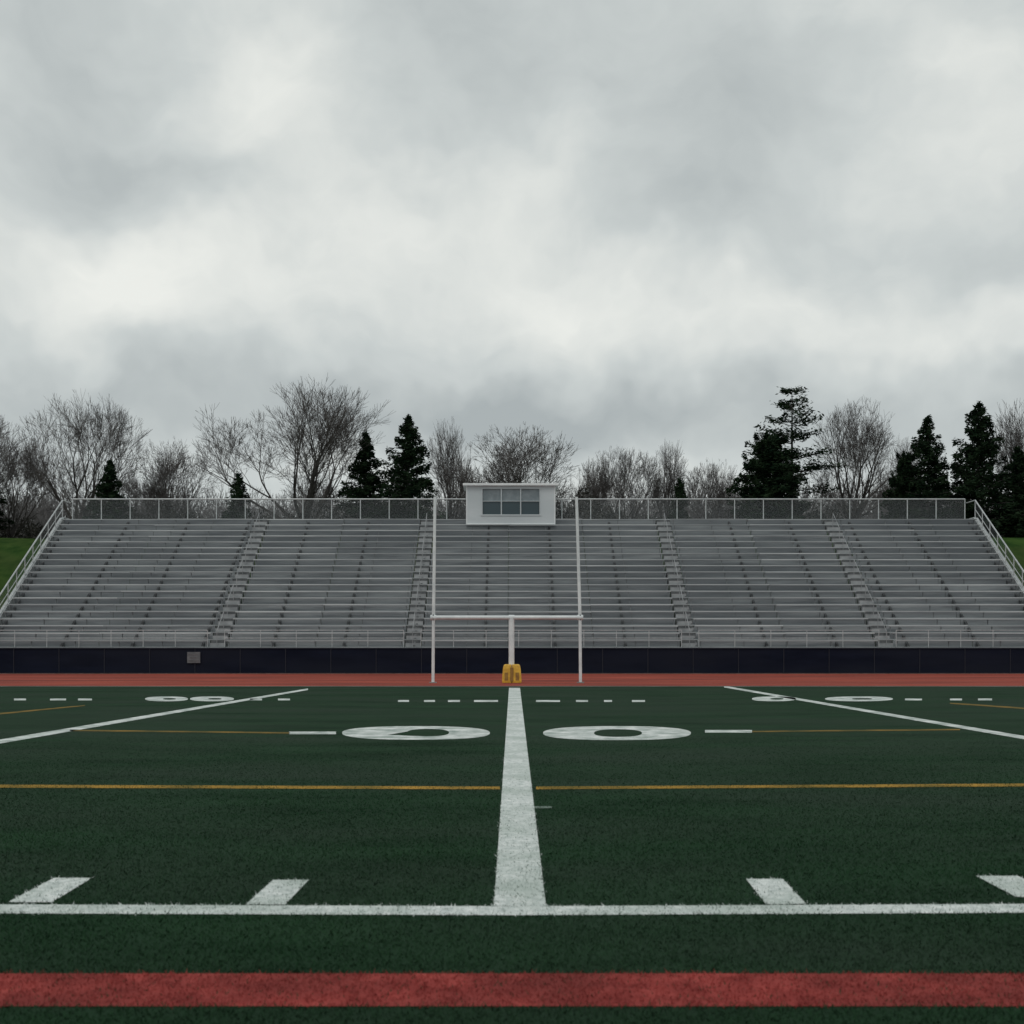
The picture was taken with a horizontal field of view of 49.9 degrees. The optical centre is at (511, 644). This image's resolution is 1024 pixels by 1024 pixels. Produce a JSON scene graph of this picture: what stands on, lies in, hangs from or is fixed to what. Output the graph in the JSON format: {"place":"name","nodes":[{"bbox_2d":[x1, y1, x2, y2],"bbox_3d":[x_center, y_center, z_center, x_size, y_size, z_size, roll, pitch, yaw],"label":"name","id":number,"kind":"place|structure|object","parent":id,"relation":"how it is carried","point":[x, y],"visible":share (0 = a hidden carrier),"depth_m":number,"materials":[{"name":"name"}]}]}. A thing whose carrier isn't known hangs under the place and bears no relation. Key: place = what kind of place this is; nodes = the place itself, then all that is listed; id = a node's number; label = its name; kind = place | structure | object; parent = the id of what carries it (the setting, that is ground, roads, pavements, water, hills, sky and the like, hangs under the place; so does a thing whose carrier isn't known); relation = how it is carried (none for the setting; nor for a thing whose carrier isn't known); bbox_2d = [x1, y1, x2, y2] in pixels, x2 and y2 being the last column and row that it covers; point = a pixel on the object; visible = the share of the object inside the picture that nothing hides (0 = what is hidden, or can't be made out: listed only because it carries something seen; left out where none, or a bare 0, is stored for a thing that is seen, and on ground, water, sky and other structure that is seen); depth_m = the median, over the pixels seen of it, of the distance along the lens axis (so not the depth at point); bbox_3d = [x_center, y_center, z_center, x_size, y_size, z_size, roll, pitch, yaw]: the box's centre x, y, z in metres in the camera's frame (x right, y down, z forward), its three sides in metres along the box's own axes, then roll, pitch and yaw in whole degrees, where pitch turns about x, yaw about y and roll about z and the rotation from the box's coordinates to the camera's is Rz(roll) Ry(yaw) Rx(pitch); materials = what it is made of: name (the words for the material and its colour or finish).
{"place":"outdoors","nodes":[
{"label":"outdoors","id":0,"kind":"place"},
{"bbox_2d":[0,686,1023,1023],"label":"turf field","id":1,"kind":"structure","parent":0,"point":[694,710],"depth_m":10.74,"materials":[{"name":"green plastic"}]},
{"bbox_2d":[0,688,307,742],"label":"yard line","id":2,"kind":"object","parent":1,"relation":"on","point":[84,727],"visible":1,"depth_m":22.89,"materials":[{"name":"white paint"}]},
{"bbox_2d":[145,696,187,700],"bbox_3d":[-10.236,1.592,32.598,1.210,0.001,3.085,0,0,-19],"label":"field number","id":3,"kind":"object","parent":1,"relation":"on","point":[160,698],"visible":1,"depth_m":32.73,"materials":[{"name":"white paint"}]},
{"bbox_2d":[190,696,233,700],"bbox_3d":[-8.887,1.592,32.598,1.253,0.001,3.045,0,0,-17],"label":"field number","id":4,"kind":"object","parent":1,"relation":"on","point":[205,698],"visible":1,"depth_m":32.73,"materials":[{"name":"white paint"}]},
{"bbox_2d":[342,726,489,739],"bbox_3d":[-1.759,1.592,20.051,2.722,0.001,3.088,0,0,0],"label":"field number","id":5,"kind":"object","parent":1,"relation":"on","point":[385,732],"visible":1,"depth_m":20.01,"materials":[{"name":"white paint"}]},
{"bbox_2d":[14,699,991,733],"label":"yard dashes","id":6,"kind":"object","parent":1,"relation":"on","point":[728,731],"visible":1,"depth_m":31.00,"materials":[{"name":"white paint"}]},
{"bbox_2d":[0,973,1023,1005],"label":"red stripe","id":7,"kind":"object","parent":1,"relation":"on","point":[308,990],"visible":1,"depth_m":5.08,"materials":[{"name":"paint"}]},
{"bbox_2d":[0,904,1023,914],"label":"white sideline","id":8,"kind":"object","parent":1,"relation":"on","point":[7,907],"visible":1,"depth_m":6.62,"materials":[{"name":"paint"}]},
{"bbox_2d":[0,783,1023,788],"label":"yellow cross line","id":9,"kind":"object","parent":1,"relation":"on","point":[489,787],"visible":1,"depth_m":12.38,"materials":[{"name":"paint"}]},
{"bbox_2d":[0,703,1023,733],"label":"worn yellow line","id":10,"kind":"object","parent":1,"relation":"on","point":[289,732],"visible":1,"depth_m":20.48,"materials":[{"name":"paint"}]},
{"bbox_2d":[10,876,1023,903],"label":"yard hash marks","id":11,"kind":"object","parent":1,"relation":"on","point":[295,884],"visible":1,"depth_m":7.16,"materials":[{"name":"white paint"}]},
{"bbox_2d":[494,688,545,905],"bbox_3d":[0.093,1.592,23.820,0.409,0.001,34.220,0,0,0],"label":"yard line","id":12,"kind":"object","parent":1,"relation":"on","point":[515,732],"visible":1,"depth_m":9.98,"materials":[{"name":"white paint"}]},
{"bbox_2d":[500,806,551,808],"bbox_3d":[0.138,1.592,10.782,0.514,0.001,0.165,0,0,0],"label":"worn white dash","id":13,"kind":"object","parent":1,"relation":"on","point":[539,807],"visible":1,"depth_m":10.81,"materials":[{"name":"paint"}]},
{"bbox_2d":[543,726,690,739],"bbox_3d":[1.921,1.592,20.012,2.722,0.001,3.166,0,0,0],"label":"field number","id":14,"kind":"object","parent":1,"relation":"on","point":[648,733],"visible":1,"depth_m":19.79,"materials":[{"name":"white paint"}]},
{"bbox_2d":[752,696,795,700],"bbox_3d":[7.763,1.592,32.597,1.266,0.001,3.008,0,0,14],"label":"field number","id":15,"kind":"object","parent":1,"relation":"on","point":[767,698],"visible":1,"depth_m":32.73,"materials":[{"name":"white paint"}]},
{"bbox_2d":[825,696,892,700],"bbox_3d":[10.279,1.592,32.599,1.899,0.001,3.170,0,0,20],"label":"field number","id":16,"kind":"object","parent":1,"relation":"on","point":[849,698],"visible":1,"depth_m":32.73,"materials":[{"name":"white paint"}]},
{"bbox_2d":[724,686,1023,738],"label":"yard line","id":17,"kind":"object","parent":1,"relation":"on","point":[943,723],"visible":1,"depth_m":24.49,"materials":[{"name":"white paint"}]},
{"bbox_2d":[0,674,1023,685],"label":"running track","id":18,"kind":"structure","parent":0,"point":[527,679],"depth_m":49.33,"materials":[{"name":"rubber"}]},
{"bbox_2d":[429,497,583,682],"bbox_3d":[-0.221,-2.316,46.316,6.510,7.834,0.300,0,0,0],"label":"goal post","id":19,"kind":"object","parent":18,"relation":"on","point":[510,618],"visible":0.93,"depth_m":46.26,"materials":[{"name":"white metal"}]},
{"bbox_2d":[502,664,521,682],"bbox_3d":[-0.008,1.195,46.310,0.820,0.770,0.692,0,0,0],"label":"goal post pad","id":20,"kind":"object","parent":19,"relation":"attached to","point":[511,673],"visible":1,"depth_m":45.99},
{"bbox_2d":[0,673,1023,673],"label":"footing","id":21,"kind":"object","parent":18,"relation":"on","point":[521,673],"depth_m":60.55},
{"bbox_2d":[0,532,1023,646],"bbox_3d":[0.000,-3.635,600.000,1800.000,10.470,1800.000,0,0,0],"label":"ground","id":22,"kind":"structure","parent":0,"point":[13,551],"depth_m":79.67,"materials":[{"name":"green plant"}]},
{"bbox_2d":[0,489,14,529],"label":"spruce tree","id":23,"kind":"object","parent":22,"relation":"on","point":[3,500],"visible":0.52,"depth_m":96.33,"materials":[{"name":"green plant"}]},
{"bbox_2d":[0,415,27,496],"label":"bare tree","id":24,"kind":"object","parent":22,"relation":"on","point":[2,426],"visible":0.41,"depth_m":100.23,"materials":[{"name":"brown plant"}]},
{"bbox_2d":[0,430,57,537],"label":"bare tree","id":25,"kind":"object","parent":22,"relation":"on","point":[13,471],"visible":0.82,"depth_m":97.21,"materials":[{"name":"brown plant"}]},
{"bbox_2d":[13,389,152,518],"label":"bare tree","id":26,"kind":"object","parent":22,"relation":"on","point":[79,432],"visible":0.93,"depth_m":95.01,"materials":[{"name":"brown plant"}]},
{"bbox_2d":[81,458,133,518],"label":"spruce tree","id":27,"kind":"object","parent":22,"relation":"on","point":[106,487],"visible":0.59,"depth_m":91.64,"materials":[{"name":"green plant"}]},
{"bbox_2d":[115,436,221,518],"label":"bare tree","id":28,"kind":"object","parent":22,"relation":"on","point":[159,489],"visible":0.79,"depth_m":102.71,"materials":[{"name":"brown plant"}]},
{"bbox_2d":[222,471,251,518],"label":"spruce tree","id":29,"kind":"object","parent":22,"relation":"on","point":[238,492],"visible":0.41,"depth_m":89.76,"materials":[{"name":"green plant"}]},
{"bbox_2d":[190,374,390,518],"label":"bare tree","id":30,"kind":"object","parent":22,"relation":"on","point":[327,438],"visible":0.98,"depth_m":92.34,"materials":[{"name":"brown plant"}]},
{"bbox_2d":[335,431,394,523],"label":"spruce tree","id":31,"kind":"object","parent":22,"relation":"on","point":[367,479],"visible":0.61,"depth_m":93.47,"materials":[{"name":"green plant"}]},
{"bbox_2d":[364,414,447,529],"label":"spruce tree","id":32,"kind":"object","parent":22,"relation":"on","point":[404,482],"visible":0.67,"depth_m":91.34,"materials":[{"name":"green plant"}]},
{"bbox_2d":[426,418,470,518],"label":"bare tree","id":33,"kind":"object","parent":22,"relation":"on","point":[446,459],"visible":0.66,"depth_m":107.26,"materials":[{"name":"brown plant"}]},
{"bbox_2d":[0,472,993,537],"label":"distant trees","id":34,"kind":"object","parent":22,"relation":"on","point":[51,504],"visible":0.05,"depth_m":123.87,"materials":[{"name":"brown plant"}]},
{"bbox_2d":[425,421,580,529],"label":"bare tree","id":35,"kind":"object","parent":22,"relation":"on","point":[510,459],"visible":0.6,"depth_m":98.74,"materials":[{"name":"brown plant"}]},
{"bbox_2d":[0,483,1014,538],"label":"undergrowth","id":36,"kind":"object","parent":22,"relation":"on","point":[35,533],"visible":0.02,"depth_m":101.37,"materials":[{"name":"plant"}]},
{"bbox_2d":[0,498,1023,647],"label":"bleachers","id":37,"kind":"object","parent":22,"relation":"on","point":[919,583],"visible":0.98,"depth_m":66.36,"materials":[{"name":"metal"}]},
{"bbox_2d":[463,483,558,527],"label":"press box","id":38,"kind":"object","parent":37,"relation":"on","point":[514,503],"visible":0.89,"depth_m":71.40,"materials":[{"name":"white"}]},
{"bbox_2d":[481,488,540,515],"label":"window frames","id":39,"kind":"structure","parent":38,"relation":"in","point":[482,501],"depth_m":71.36,"materials":[{"name":"white"}]},
{"bbox_2d":[483,502,538,513],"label":"window glass","id":40,"kind":"structure","parent":38,"relation":"in","point":[488,507],"depth_m":71.47,"materials":[{"name":"grey glass"}]},
{"bbox_2d":[483,489,538,500],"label":"window upper","id":41,"kind":"structure","parent":38,"relation":"in","point":[488,494],"depth_m":71.47,"materials":[{"name":"glass"}]},
{"bbox_2d":[0,649,1023,672],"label":"panels","id":42,"kind":"object","parent":22,"relation":"on","point":[531,660],"depth_m":60.72,"materials":[{"name":"black"}]},
{"bbox_2d":[187,652,199,662],"bbox_3d":[-17.546,0.689,60.640,0.716,0.606,0.040,0,0,0],"label":"wall sign","id":43,"kind":"object","parent":42,"relation":"attached to","point":[193,657],"visible":1,"depth_m":60.63,"materials":[{"name":"metal"}]},
{"bbox_2d":[0,648,1023,648],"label":"cap rail","id":44,"kind":"object","parent":42,"relation":"on","point":[514,648],"depth_m":60.66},
{"bbox_2d":[13,649,1010,672],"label":"panel battens","id":45,"kind":"object","parent":42,"relation":"attached to","point":[466,660],"visible":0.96,"depth_m":60.70,"materials":[{"name":"black"}]},
{"bbox_2d":[568,458,614,518],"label":"bare tree","id":46,"kind":"object","parent":22,"relation":"on","point":[592,469],"visible":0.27,"depth_m":111.23,"materials":[{"name":"brown plant"}]},
{"bbox_2d":[576,446,667,518],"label":"bare tree","id":47,"kind":"object","parent":22,"relation":"on","point":[618,487],"visible":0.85,"depth_m":103.63,"materials":[{"name":"brown plant"}]},
{"bbox_2d":[647,439,687,517],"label":"bare tree","id":48,"kind":"object","parent":22,"relation":"on","point":[668,466],"visible":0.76,"depth_m":105.49,"materials":[{"name":"brown plant"}]},
{"bbox_2d":[666,478,690,527],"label":"spruce tree","id":49,"kind":"object","parent":22,"relation":"on","point":[679,491],"visible":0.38,"depth_m":94.81,"materials":[{"name":"green plant"}]},
{"bbox_2d":[684,457,748,518],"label":"bare tree","id":50,"kind":"object","parent":22,"relation":"on","point":[713,476],"visible":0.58,"depth_m":107.26,"materials":[{"name":"brown plant"}]},
{"bbox_2d":[725,432,817,524],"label":"spruce tree","id":51,"kind":"object","parent":22,"relation":"on","point":[769,475],"visible":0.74,"depth_m":88.89,"materials":[{"name":"green plant"}]},
{"bbox_2d":[742,385,849,517],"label":"pine tree","id":52,"kind":"object","parent":22,"relation":"on","point":[789,405],"visible":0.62,"depth_m":92.36,"materials":[{"name":"green plant"}]},
{"bbox_2d":[801,396,898,518],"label":"bare tree","id":53,"kind":"object","parent":22,"relation":"on","point":[853,431],"visible":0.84,"depth_m":100.74,"materials":[{"name":"brown plant"}]},
{"bbox_2d":[875,435,922,513],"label":"bare tree","id":54,"kind":"object","parent":22,"relation":"on","point":[901,449],"visible":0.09,"depth_m":110.58,"materials":[{"name":"brown plant"}]},
{"bbox_2d":[879,450,924,518],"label":"spruce tree","id":55,"kind":"object","parent":22,"relation":"on","point":[897,480],"visible":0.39,"depth_m":95.42,"materials":[{"name":"green plant"}]},
{"bbox_2d":[887,414,968,518],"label":"spruce tree","id":56,"kind":"object","parent":22,"relation":"on","point":[930,483],"visible":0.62,"depth_m":93.43,"materials":[{"name":"green plant"}]},
{"bbox_2d":[919,401,1023,537],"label":"spruce tree","id":57,"kind":"object","parent":22,"relation":"on","point":[977,485],"visible":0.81,"depth_m":91.23,"materials":[{"name":"green plant"}]},
{"bbox_2d":[985,445,1023,537],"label":"spruce tree","id":58,"kind":"object","parent":22,"relation":"on","point":[1016,467],"visible":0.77,"depth_m":90.47,"materials":[{"name":"green plant"}]},
{"bbox_2d":[990,401,1023,482],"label":"bare tree","id":59,"kind":"object","parent":22,"relation":"on","point":[1018,438],"visible":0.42,"depth_m":99.59,"materials":[{"name":"brown plant"}]},
{"bbox_2d":[0,0,1023,521],"label":"sky","id":60,"kind":"structure","parent":0,"point":[601,224],"materials":[{"name":"grey"}]}
]}

